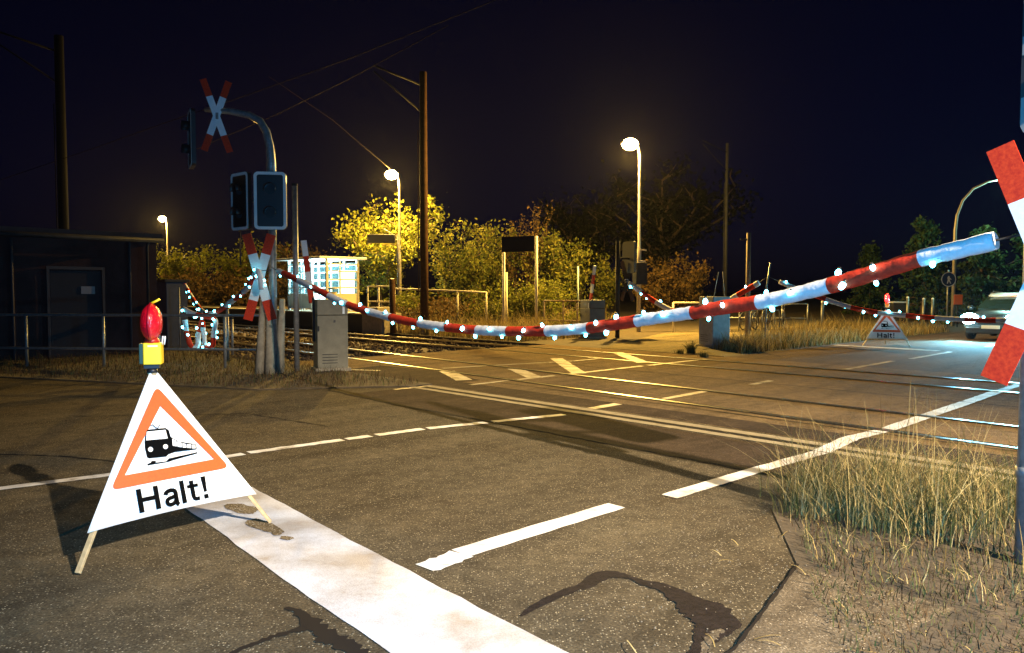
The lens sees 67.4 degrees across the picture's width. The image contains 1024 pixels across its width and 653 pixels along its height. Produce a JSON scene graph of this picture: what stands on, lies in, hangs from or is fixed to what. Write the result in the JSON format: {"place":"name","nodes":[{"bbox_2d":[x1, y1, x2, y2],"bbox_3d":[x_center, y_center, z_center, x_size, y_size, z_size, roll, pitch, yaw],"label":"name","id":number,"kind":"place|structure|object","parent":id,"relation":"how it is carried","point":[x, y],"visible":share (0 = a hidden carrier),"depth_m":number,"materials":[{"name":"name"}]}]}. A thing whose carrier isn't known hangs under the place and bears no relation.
{"place":"outdoors","nodes":[
{"label":"outdoors","id":0,"kind":"place"},
{"bbox_2d":[0,343,431,389],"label":"verge ground","id":1,"kind":"structure","parent":0,"point":[70,377],"depth_m":14.20,"materials":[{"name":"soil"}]},
{"bbox_2d":[0,31,68,228],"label":"catenary mast","id":2,"kind":"object","parent":1,"relation":"on","point":[61,188],"visible":0.53,"depth_m":24.15,"materials":[{"name":"black"}]},
{"bbox_2d":[0,0,495,179],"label":"overhead wire","id":3,"kind":"object","parent":2,"relation":"attached to","point":[276,84],"visible":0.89,"depth_m":19.28,"materials":[{"name":"black metal"}]},
{"bbox_2d":[0,226,163,360],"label":"service hut","id":4,"kind":"object","parent":1,"relation":"on","point":[55,271],"visible":0.67,"depth_m":18.27,"materials":[{"name":"metal"}]},
{"bbox_2d":[46,266,106,357],"bbox_3d":[-10.387,-0.348,18.339,1.240,2.160,0.056,-2,4,-43],"label":"door","id":5,"kind":"structure","parent":4,"relation":"in","point":[68,292],"depth_m":18.31,"materials":[{"name":"grey"}]},
{"bbox_2d":[0,313,258,367],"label":"railing","id":6,"kind":"object","parent":1,"relation":"on","point":[103,348],"visible":0.64,"depth_m":15.94,"materials":[{"name":"metal"}]},
{"bbox_2d":[157,279,189,347],"bbox_3d":[-9.395,-0.340,21.266,0.887,1.915,0.700,2,3,40],"label":"relay box","id":7,"kind":"object","parent":1,"relation":"on","point":[172,295],"visible":0.61,"depth_m":21.01,"materials":[{"name":"metal"}]},
{"bbox_2d":[181,78,286,373],"bbox_3d":[-5.299,-1.867,14.653,2.087,5.588,0.528,0,3,8],"label":"crossing signal","id":8,"kind":"object","parent":1,"relation":"on","point":[269,200],"visible":0.98,"depth_m":14.53,"materials":[{"name":"metal"}]},
{"bbox_2d":[183,267,268,313],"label":"string lights","id":9,"kind":"object","parent":8,"relation":"attached to","point":[256,273],"visible":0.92,"depth_m":15.59,"materials":[{"name":"white plastic"}]},
{"bbox_2d":[181,307,217,347],"bbox_3d":[-6.837,0.041,16.669,0.657,0.946,1.141,-2,3,-34],"label":"barrier counterweight","id":10,"kind":"object","parent":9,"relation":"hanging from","point":[201,330],"visible":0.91,"depth_m":16.47,"materials":[{"name":"white metal"}]},
{"bbox_2d":[271,232,1020,339],"bbox_3d":[-0.840,-0.392,9.490,0.150,1.009,12.750,-2,3,-36],"label":"barrier arm","id":11,"kind":"object","parent":8,"relation":"attached to","point":[932,257],"visible":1,"depth_m":6.04,"materials":[{"name":"white"}]},
{"bbox_2d":[292,183,299,370],"bbox_3d":[-4.270,-0.962,15.172,0.120,3.720,0.114,0,3,0],"label":"steel post","id":12,"kind":"object","parent":1,"relation":"on","point":[295,272],"visible":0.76,"depth_m":15.13,"materials":[{"name":"metal"}]},
{"bbox_2d":[301,240,350,370],"bbox_3d":[-3.745,-0.422,15.447,0.855,2.636,0.690,-1,3,-24],"label":"barrier cabinet","id":13,"kind":"object","parent":1,"relation":"on","point":[330,330],"visible":0.85,"depth_m":15.26,"materials":[{"name":"grey metal"}]},
{"bbox_2d":[348,365,477,384],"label":"asphalt strip road","id":14,"kind":"structure","parent":0,"point":[432,377],"depth_m":14.69,"materials":[{"name":"grey asphalt"}]},
{"bbox_2d":[0,378,1014,652],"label":"road","id":15,"kind":"structure","parent":0,"point":[184,580],"depth_m":5.22,"materials":[{"name":"grey asphalt"}]},
{"bbox_2d":[0,453,245,489],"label":"edge line","id":16,"kind":"object","parent":15,"relation":"on","point":[69,479],"visible":0.5,"depth_m":6.47,"materials":[{"name":"white paint"}]},
{"bbox_2d":[75,368,271,573],"bbox_3d":[-2.467,0.810,5.114,1.097,1.095,1.268,2,3,39],"label":"folding warning sign","id":17,"kind":"object","parent":15,"relation":"on","point":[171,456],"visible":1,"depth_m":4.87,"materials":[{"name":"white plastic"}]},
{"bbox_2d":[139,298,165,368],"bbox_3d":[-2.331,0.043,4.968,0.195,0.453,0.190,2,3,30],"label":"warning lamp","id":18,"kind":"object","parent":17,"relation":"on","point":[151,351],"visible":1,"depth_m":4.92,"materials":[{"name":"red plastic"}]},
{"bbox_2d":[229,625,312,652],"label":"tar patch","id":19,"kind":"object","parent":15,"relation":"on","point":[300,628],"visible":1,"depth_m":3.54,"materials":[{"name":"black asphalt"}]},
{"bbox_2d":[246,439,344,452],"bbox_3d":[-2.212,1.230,7.918,1.022,0.001,0.149,-2,3,-40],"label":"edge line","id":20,"kind":"object","parent":15,"relation":"on","point":[297,445],"visible":1,"depth_m":7.88,"materials":[{"name":"white paint"}]},
{"bbox_2d":[284,606,369,652],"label":"tar patch","id":21,"kind":"object","parent":15,"relation":"on","point":[323,633],"visible":1,"depth_m":3.56,"materials":[{"name":"black asphalt"}]},
{"bbox_2d":[186,487,567,652],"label":"stop line","id":22,"kind":"object","parent":15,"relation":"on","point":[387,605],"visible":0.93,"depth_m":4.11,"materials":[{"name":"paint"}]},
{"bbox_2d":[224,504,257,513],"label":"worn asphalt","id":23,"kind":"structure","parent":22,"relation":"on","point":[242,508],"depth_m":5.62,"materials":[{"name":"grey asphalt"}]},
{"bbox_2d":[245,518,283,532],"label":"worn asphalt","id":24,"kind":"structure","parent":22,"relation":"on","point":[260,524],"depth_m":5.21,"materials":[{"name":"grey asphalt"}]},
{"bbox_2d":[417,551,472,570],"bbox_3d":[-0.401,1.384,4.542,0.195,0.001,0.319,2,3,39],"label":"lane marking","id":25,"kind":"object","parent":15,"relation":"on","point":[448,558],"visible":1,"depth_m":4.54,"materials":[{"name":"white paint"}]},
{"bbox_2d":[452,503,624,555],"bbox_3d":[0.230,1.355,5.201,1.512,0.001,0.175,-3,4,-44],"label":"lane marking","id":26,"kind":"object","parent":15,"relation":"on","point":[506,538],"visible":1,"depth_m":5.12,"materials":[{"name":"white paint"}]},
{"bbox_2d":[520,570,630,615],"bbox_3d":[0.306,1.407,4.103,0.827,0.001,0.188,-2,3,-40],"label":"tar patch","id":27,"kind":"object","parent":15,"relation":"on","point":[592,579],"visible":1,"depth_m":4.15,"materials":[{"name":"black asphalt"}]},
{"bbox_2d":[328,389,836,486],"bbox_3d":[-0.320,1.155,9.533,0.467,0.001,9.024,-2,3,-40],"label":"road seam","id":28,"kind":"object","parent":15,"relation":"on","point":[569,436],"visible":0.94,"depth_m":8.31,"materials":[{"name":"black asphalt"}]},
{"bbox_2d":[629,576,741,652],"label":"tar patch","id":29,"kind":"object","parent":15,"relation":"on","point":[714,616],"visible":1,"depth_m":3.81,"materials":[{"name":"black asphalt"}]},
{"bbox_2d":[701,628,724,652],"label":"tar patch","id":30,"kind":"object","parent":29,"relation":"on","point":[708,640],"visible":0.94,"depth_m":3.52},
{"bbox_2d":[411,386,1013,479],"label":"kerb beam","id":31,"kind":"structure","parent":15,"relation":"on","point":[677,427],"depth_m":9.10,"materials":[{"name":"concrete"}]},
{"bbox_2d":[423,387,1013,476],"bbox_3d":[3.405,1.245,7.595,0.120,0.001,14.300,-2,4,-43],"label":"road seam","id":32,"kind":"object","parent":15,"relation":"on","point":[684,426],"visible":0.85,"depth_m":9.11,"materials":[{"name":"black"}]},
{"bbox_2d":[424,385,1014,473],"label":"kerb beam","id":33,"kind":"structure","parent":15,"relation":"on","point":[677,422],"depth_m":9.24,"materials":[{"name":"concrete"}]},
{"bbox_2d":[662,451,825,497],"bbox_3d":[2.135,1.280,6.794,2.472,0.001,0.170,-2,4,-42],"label":"lane marking","id":34,"kind":"object","parent":15,"relation":"on","point":[688,490],"visible":0.74,"depth_m":6.53,"materials":[{"name":"white paint"}]},
{"bbox_2d":[725,563,798,652],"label":"road seam","id":35,"kind":"object","parent":15,"relation":"on","point":[759,615],"visible":1,"depth_m":3.76,"materials":[{"name":"black asphalt"}]},
{"bbox_2d":[0,0,1023,291],"label":"sky","id":36,"kind":"structure","parent":0,"point":[858,120],"materials":[{"name":"black"}]},
{"bbox_2d":[188,297,973,356],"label":"verge ground","id":37,"kind":"structure","parent":0,"point":[628,306],"depth_m":37.83,"materials":[{"name":"soil"}]},
{"bbox_2d":[156,243,217,288],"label":"shrub","id":38,"kind":"object","parent":37,"relation":"on","point":[172,268],"visible":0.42,"depth_m":57.60,"materials":[{"name":"green plant"}]},
{"bbox_2d":[159,260,250,305],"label":"shrub","id":39,"kind":"object","parent":37,"relation":"on","point":[199,289],"visible":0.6,"depth_m":49.26,"materials":[{"name":"green plant"}]},
{"bbox_2d":[190,231,290,286],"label":"leafy tree","id":40,"kind":"object","parent":37,"relation":"on","point":[227,265],"visible":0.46,"depth_m":54.55,"materials":[{"name":"green plant"}]},
{"bbox_2d":[217,270,306,305],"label":"shrub","id":41,"kind":"object","parent":37,"relation":"on","point":[282,292],"visible":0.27,"depth_m":46.49,"materials":[{"name":"green plant"}]},
{"bbox_2d":[265,239,338,300],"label":"leafy tree","id":42,"kind":"object","parent":37,"relation":"on","point":[283,267],"visible":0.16,"depth_m":49.77,"materials":[{"name":"green plant"}]},
{"bbox_2d":[362,307,400,334],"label":"concrete block","id":43,"kind":"structure","parent":37,"relation":"on","point":[372,325],"depth_m":29.51,"materials":[{"name":"grey concrete"}]},
{"bbox_2d":[328,192,449,306],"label":"leafy tree","id":44,"kind":"object","parent":37,"relation":"on","point":[383,270],"visible":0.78,"depth_m":40.93,"materials":[{"name":"yellow plant"}]},
{"bbox_2d":[389,278,395,333],"bbox_3d":[-4.499,-0.780,28.997,0.231,2.081,0.222,1,3,22],"label":"wooden stake","id":45,"kind":"object","parent":37,"relation":"on","point":[392,300],"visible":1,"depth_m":28.91,"materials":[{"name":"brown wood"}]},
{"bbox_2d":[373,65,428,333],"bbox_3d":[-3.903,-4.486,27.723,2.236,9.600,0.468,-2,4,-43],"label":"catenary mast","id":46,"kind":"object","parent":37,"relation":"on","point":[424,308],"visible":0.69,"depth_m":28.20,"materials":[{"name":"black wood"}]},
{"bbox_2d":[384,284,433,316],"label":"shrub","id":47,"kind":"object","parent":37,"relation":"on","point":[402,300],"visible":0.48,"depth_m":32.40,"materials":[{"name":"green plant"}]},
{"bbox_2d":[396,292,494,323],"bbox_3d":[-3.060,-0.689,31.081,4.726,1.745,4.686,2,4,41],"label":"shrub","id":48,"kind":"object","parent":37,"relation":"on","point":[442,307],"visible":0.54,"depth_m":30.26,"materials":[{"name":"green plant"}]},
{"bbox_2d":[407,212,503,308],"bbox_3d":[-2.596,-2.863,37.057,4.681,5.512,4.106,0,3,0],"label":"shrub","id":49,"kind":"object","parent":37,"relation":"on","point":[468,278],"visible":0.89,"depth_m":36.61,"materials":[{"name":"green plant"}]},
{"bbox_2d":[447,217,539,303],"bbox_3d":[-1.464,-2.875,39.315,6.858,5.339,3.836,2,3,39],"label":"shrub","id":50,"kind":"object","parent":37,"relation":"on","point":[496,278],"visible":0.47,"depth_m":38.47,"materials":[{"name":"green plant"}]},
{"bbox_2d":[457,289,534,324],"bbox_3d":[-0.558,-0.682,30.561,3.169,1.772,3.121,0,3,0],"label":"shrub","id":51,"kind":"object","parent":37,"relation":"on","point":[481,309],"visible":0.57,"depth_m":30.05,"materials":[{"name":"green plant"}]},
{"bbox_2d":[381,297,613,341],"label":"grass verge","id":52,"kind":"object","parent":37,"relation":"on","point":[478,322],"depth_m":27.44,"materials":[{"name":"plant"}]},
{"bbox_2d":[395,288,486,319],"bbox_3d":[-2.869,-0.885,30.156,4.140,1.282,0.142,1,3,23],"label":"railing","id":53,"kind":"object","parent":52,"relation":"on","point":[457,291],"visible":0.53,"depth_m":29.75,"materials":[{"name":"beige metal"}]},
{"bbox_2d":[502,236,537,324],"bbox_3d":[0.293,-1.573,28.924,1.360,3.670,0.172,0,3,0],"label":"station name board","id":54,"kind":"object","parent":37,"relation":"on","point":[519,243],"visible":0.85,"depth_m":28.78,"materials":[{"name":"beige metal"}]},
{"bbox_2d":[499,200,554,296],"bbox_3d":[0.792,-3.170,37.760,2.864,6.067,2.856,0,3,0],"label":"shrub","id":55,"kind":"object","parent":37,"relation":"on","point":[527,266],"visible":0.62,"depth_m":37.61,"materials":[{"name":"green plant"}]},
{"bbox_2d":[486,273,580,322],"bbox_3d":[0.917,-0.985,31.058,4.092,2.315,3.542,2,3,32],"label":"shrub","id":56,"kind":"object","parent":37,"relation":"on","point":[543,290],"visible":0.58,"depth_m":30.24,"materials":[{"name":"green plant"}]},
{"bbox_2d":[511,224,597,316],"bbox_3d":[2.165,-2.591,37.379,4.563,4.955,3.688,-1,3,-21],"label":"shrub","id":57,"kind":"object","parent":37,"relation":"on","point":[560,266],"visible":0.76,"depth_m":37.06,"materials":[{"name":"green plant"}]},
{"bbox_2d":[543,300,579,324],"bbox_3d":[1.847,-0.292,27.125,1.663,1.278,0.114,1,3,29],"label":"railing","id":58,"kind":"object","parent":37,"relation":"on","point":[563,320],"visible":0.58,"depth_m":27.08,"materials":[{"name":"brown"}]},
{"bbox_2d":[518,185,632,309],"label":"leafy tree","id":59,"kind":"object","parent":37,"relation":"on","point":[583,230],"visible":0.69,"depth_m":64.41,"materials":[{"name":"green plant"}]},
{"bbox_2d":[578,265,606,338],"bbox_3d":[2.720,-0.823,25.890,0.700,2.472,0.720,-1,3,-26],"label":"barrier cabinet","id":60,"kind":"object","parent":37,"relation":"on","point":[591,310],"visible":0.79,"depth_m":25.69,"materials":[{"name":"grey metal"}]},
{"bbox_2d":[588,248,624,315],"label":"shrub","id":61,"kind":"object","parent":37,"relation":"on","point":[607,286],"visible":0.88,"depth_m":41.46,"materials":[{"name":"green plant"}]},
{"bbox_2d":[620,138,640,331],"bbox_3d":[4.589,-3.532,29.857,0.769,7.498,0.574,2,3,32],"label":"platform lamp","id":62,"kind":"object","parent":37,"relation":"on","point":[629,144],"visible":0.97,"depth_m":29.76,"materials":[{"name":"metal"}]},
{"bbox_2d":[615,241,646,337],"bbox_3d":[4.083,-1.269,26.360,1.117,3.300,0.631,0,3,0],"label":"crossing signal","id":63,"kind":"object","parent":37,"relation":"on","point":[630,265],"visible":0.98,"depth_m":26.24,"materials":[{"name":"metal"}]},
{"bbox_2d":[621,278,764,309],"bbox_3d":[5.646,-0.911,24.666,5.068,1.273,0.279,2,3,38],"label":"barrier arm","id":64,"kind":"object","parent":63,"relation":"attached to","point":[738,294],"visible":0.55,"depth_m":25.14,"materials":[{"name":"white"}]},
{"bbox_2d":[632,249,701,312],"bbox_3d":[8.118,-2.130,39.859,4.201,3.843,3.534,0,3,0],"label":"shrub","id":65,"kind":"object","parent":37,"relation":"on","point":[654,289],"visible":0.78,"depth_m":39.52,"materials":[{"name":"green plant"}]},
{"bbox_2d":[575,151,771,304],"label":"leafy tree","id":66,"kind":"object","parent":37,"relation":"on","point":[668,233],"visible":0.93,"depth_m":60.26,"materials":[{"name":"green plant"}]},
{"bbox_2d":[658,250,714,320],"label":"shrub","id":67,"kind":"object","parent":37,"relation":"on","point":[693,294],"visible":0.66,"depth_m":40.80,"materials":[{"name":"green plant"}]},
{"bbox_2d":[703,140,728,296],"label":"catenary mast","id":68,"kind":"object","parent":37,"relation":"on","point":[725,241],"visible":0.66,"depth_m":41.71,"materials":[{"name":"wood"}]},
{"bbox_2d":[740,233,750,336],"bbox_3d":[7.457,-1.261,24.568,0.355,3.450,0.162,0,3,0],"label":"wooden post","id":69,"kind":"object","parent":37,"relation":"on","point":[748,273],"visible":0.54,"depth_m":24.49,"materials":[{"name":"brown wood"}]},
{"bbox_2d":[765,263,770,338],"bbox_3d":[7.676,-0.694,23.093,0.192,2.453,0.100,0,3,0],"label":"steel post","id":70,"kind":"object","parent":37,"relation":"on","point":[766,287],"visible":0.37,"depth_m":23.05,"materials":[{"name":"metal"}]},
{"bbox_2d":[770,277,1007,322],"bbox_3d":[12.867,-0.706,20.025,12.070,1.354,0.809,2,3,34],"label":"barrier arm","id":71,"kind":"object","parent":70,"relation":"attached to","point":[899,314],"visible":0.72,"depth_m":21.59,"materials":[{"name":"white"}]},
{"bbox_2d":[713,310,948,353],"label":"grass verge","id":72,"kind":"object","parent":37,"relation":"on","point":[775,333],"depth_m":24.00,"materials":[{"name":"plant"}]},
{"bbox_2d":[841,240,895,315],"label":"conifer tree","id":73,"kind":"object","parent":37,"relation":"on","point":[873,298],"visible":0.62,"depth_m":49.59,"materials":[{"name":"green plant"}]},
{"bbox_2d":[892,215,950,321],"bbox_3d":[21.444,-3.031,39.976,3.280,5.581,3.163,1,3,28],"label":"conifer tree","id":74,"kind":"object","parent":37,"relation":"on","point":[923,239],"visible":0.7,"depth_m":39.55,"materials":[{"name":"green plant"}]},
{"bbox_2d":[941,270,955,326],"bbox_3d":[18.700,-1.175,32.969,0.640,2.500,0.094,0,3,0],"label":"round sign","id":75,"kind":"object","parent":37,"relation":"on","point":[948,279],"visible":1,"depth_m":32.89,"materials":[{"name":"black"}]},
{"bbox_2d":[925,224,1009,324],"bbox_3d":[22.183,-2.488,36.755,3.889,4.985,3.086,-1,3,-18],"label":"conifer tree","id":76,"kind":"object","parent":37,"relation":"on","point":[980,278],"visible":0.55,"depth_m":36.51,"materials":[{"name":"green plant"}]},
{"bbox_2d":[950,179,997,325],"bbox_3d":[21.332,-3.355,34.620,2.700,6.703,0.280,1,3,12],"label":"road lamp","id":77,"kind":"object","parent":37,"relation":"on","point":[953,291],"visible":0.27,"depth_m":34.83,"materials":[{"name":"metal"}]},
{"bbox_2d":[988,231,1023,292],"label":"conifer tree","id":78,"kind":"object","parent":37,"relation":"on","point":[1019,245],"visible":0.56,"depth_m":36.23,"materials":[{"name":"green plant"}]},
{"bbox_2d":[201,292,1007,299],"bbox_3d":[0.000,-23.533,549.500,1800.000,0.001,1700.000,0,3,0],"label":"ground","id":79,"kind":"structure","parent":0,"point":[840,295],"depth_m":410.68,"materials":[{"name":"soil"}]},
{"bbox_2d":[188,302,463,330],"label":"station platform","id":80,"kind":"structure","parent":79,"relation":"on","point":[354,319],"depth_m":35.57,"materials":[{"name":"grey"}]},
{"bbox_2d":[277,256,366,309],"bbox_3d":[-9.095,-2.010,36.426,2.450,2.450,4.300,-2,4,-43],"label":"platform shelter","id":81,"kind":"object","parent":80,"relation":"on","point":[346,279],"visible":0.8,"depth_m":35.66,"materials":[{"name":"glass"},{"name":"white steel"},{"name":"cream steel"}]},
{"bbox_2d":[367,229,398,308],"bbox_3d":[-6.247,-2.432,37.276,1.507,4.615,0.530,0,3,-8],"label":"platform display","id":82,"kind":"object","parent":80,"relation":"on","point":[386,239],"visible":0.96,"depth_m":37.02,"materials":[{"name":"black plastic"}]},
{"bbox_2d":[384,170,401,293],"bbox_3d":[-5.861,-3.893,37.648,0.769,7.498,0.574,2,3,32],"label":"platform lamp","id":83,"kind":"object","parent":80,"relation":"on","point":[390,174],"visible":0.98,"depth_m":37.55,"materials":[{"name":"metal"}]},
{"bbox_2d":[188,322,529,361],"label":"ballast","id":84,"kind":"structure","parent":79,"relation":"on","point":[425,349],"depth_m":23.54,"materials":[{"name":"gravel"}]},
{"bbox_2d":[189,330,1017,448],"bbox_3d":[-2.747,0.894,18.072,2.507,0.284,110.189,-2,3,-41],"label":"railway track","id":85,"kind":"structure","parent":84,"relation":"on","point":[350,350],"depth_m":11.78,"materials":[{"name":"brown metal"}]},
{"bbox_2d":[188,321,1018,392],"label":"railway track","id":86,"kind":"structure","parent":84,"relation":"on","point":[401,338],"depth_m":21.84,"materials":[{"name":"brown metal"}]},
{"bbox_2d":[344,388,946,485],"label":"asphalt strip road","id":87,"kind":"structure","parent":0,"point":[709,448],"depth_m":8.74,"materials":[{"name":"grey asphalt"}]},
{"bbox_2d":[287,344,1018,468],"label":"railway track","id":88,"kind":"structure","parent":0,"point":[848,396],"depth_m":12.73,"materials":[{"name":"grey asphalt"}]},
{"bbox_2d":[814,391,1001,451],"bbox_3d":[5.362,1.134,9.915,6.490,0.001,0.253,-3,4,-44],"label":"lane marking","id":89,"kind":"object","parent":88,"relation":"on","point":[939,411],"visible":0.91,"depth_m":9.37,"materials":[{"name":"white paint"}]},
{"bbox_2d":[438,382,1016,468],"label":"asphalt strip road","id":90,"kind":"structure","parent":0,"point":[710,420],"depth_m":9.40,"materials":[{"name":"grey asphalt"}]},
{"bbox_2d":[602,320,875,356],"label":"footpath","id":91,"kind":"structure","parent":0,"point":[670,342],"depth_m":24.17,"materials":[{"name":"grey asphalt"}]},
{"bbox_2d":[696,272,729,347],"bbox_3d":[5.800,-0.488,22.001,0.720,2.162,0.700,-1,3,-26],"label":"barrier cabinet","id":92,"kind":"object","parent":91,"relation":"on","point":[717,326],"visible":0.56,"depth_m":21.79,"materials":[{"name":"grey metal"}]},
{"bbox_2d":[731,566,955,652],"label":"pavement","id":93,"kind":"structure","parent":0,"point":[805,626],"depth_m":3.71,"materials":[{"name":"grey concrete"}]},
{"bbox_2d":[729,331,1019,377],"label":"road","id":94,"kind":"structure","parent":0,"point":[964,355],"depth_m":19.37,"materials":[{"name":"grey asphalt"}]},
{"bbox_2d":[862,308,910,346],"bbox_3d":[11.001,0.008,22.584,1.268,1.095,1.097,1,3,24],"label":"folding warning sign","id":95,"kind":"object","parent":94,"relation":"on","point":[886,327],"visible":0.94,"depth_m":22.25,"materials":[{"name":"white fabric"}]},
{"bbox_2d":[961,291,1017,338],"bbox_3d":[16.800,-0.399,25.909,4.332,1.597,2.206,-2,4,-43],"label":"parked car","id":96,"kind":"object","parent":94,"relation":"on","point":[996,305],"visible":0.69,"depth_m":25.11,"materials":[{"name":"grey paint"}]},
{"bbox_2d":[771,456,1023,624],"bbox_3d":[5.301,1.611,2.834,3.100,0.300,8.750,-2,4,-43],"label":"verge ground","id":97,"kind":"structure","parent":0,"point":[800,555],"depth_m":4.52,"materials":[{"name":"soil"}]},
{"bbox_2d":[682,363,1020,553],"bbox_3d":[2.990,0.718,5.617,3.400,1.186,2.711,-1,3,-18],"label":"tall grass","id":98,"kind":"structure","parent":97,"relation":"on","point":[863,518],"depth_m":5.35,"materials":[{"name":"plant"}]},
{"bbox_2d":[864,383,990,509],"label":"grass seed stems","id":99,"kind":"object","parent":97,"relation":"on","point":[934,448],"visible":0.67,"depth_m":5.49,"materials":[{"name":"plant"}]},
{"bbox_2d":[981,0,1023,563],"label":"crossing signal","id":100,"kind":"object","parent":97,"relation":"on","point":[1007,351],"visible":0.94,"depth_m":4.43,"materials":[{"name":"red metal"}]},
{"bbox_2d":[806,558,1023,652],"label":"verge ground","id":101,"kind":"structure","parent":0,"point":[1007,636],"depth_m":3.52,"materials":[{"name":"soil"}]},
{"bbox_2d":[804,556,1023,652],"bbox_3d":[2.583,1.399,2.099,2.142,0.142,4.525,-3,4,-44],"label":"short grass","id":102,"kind":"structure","parent":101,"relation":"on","point":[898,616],"depth_m":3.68,"materials":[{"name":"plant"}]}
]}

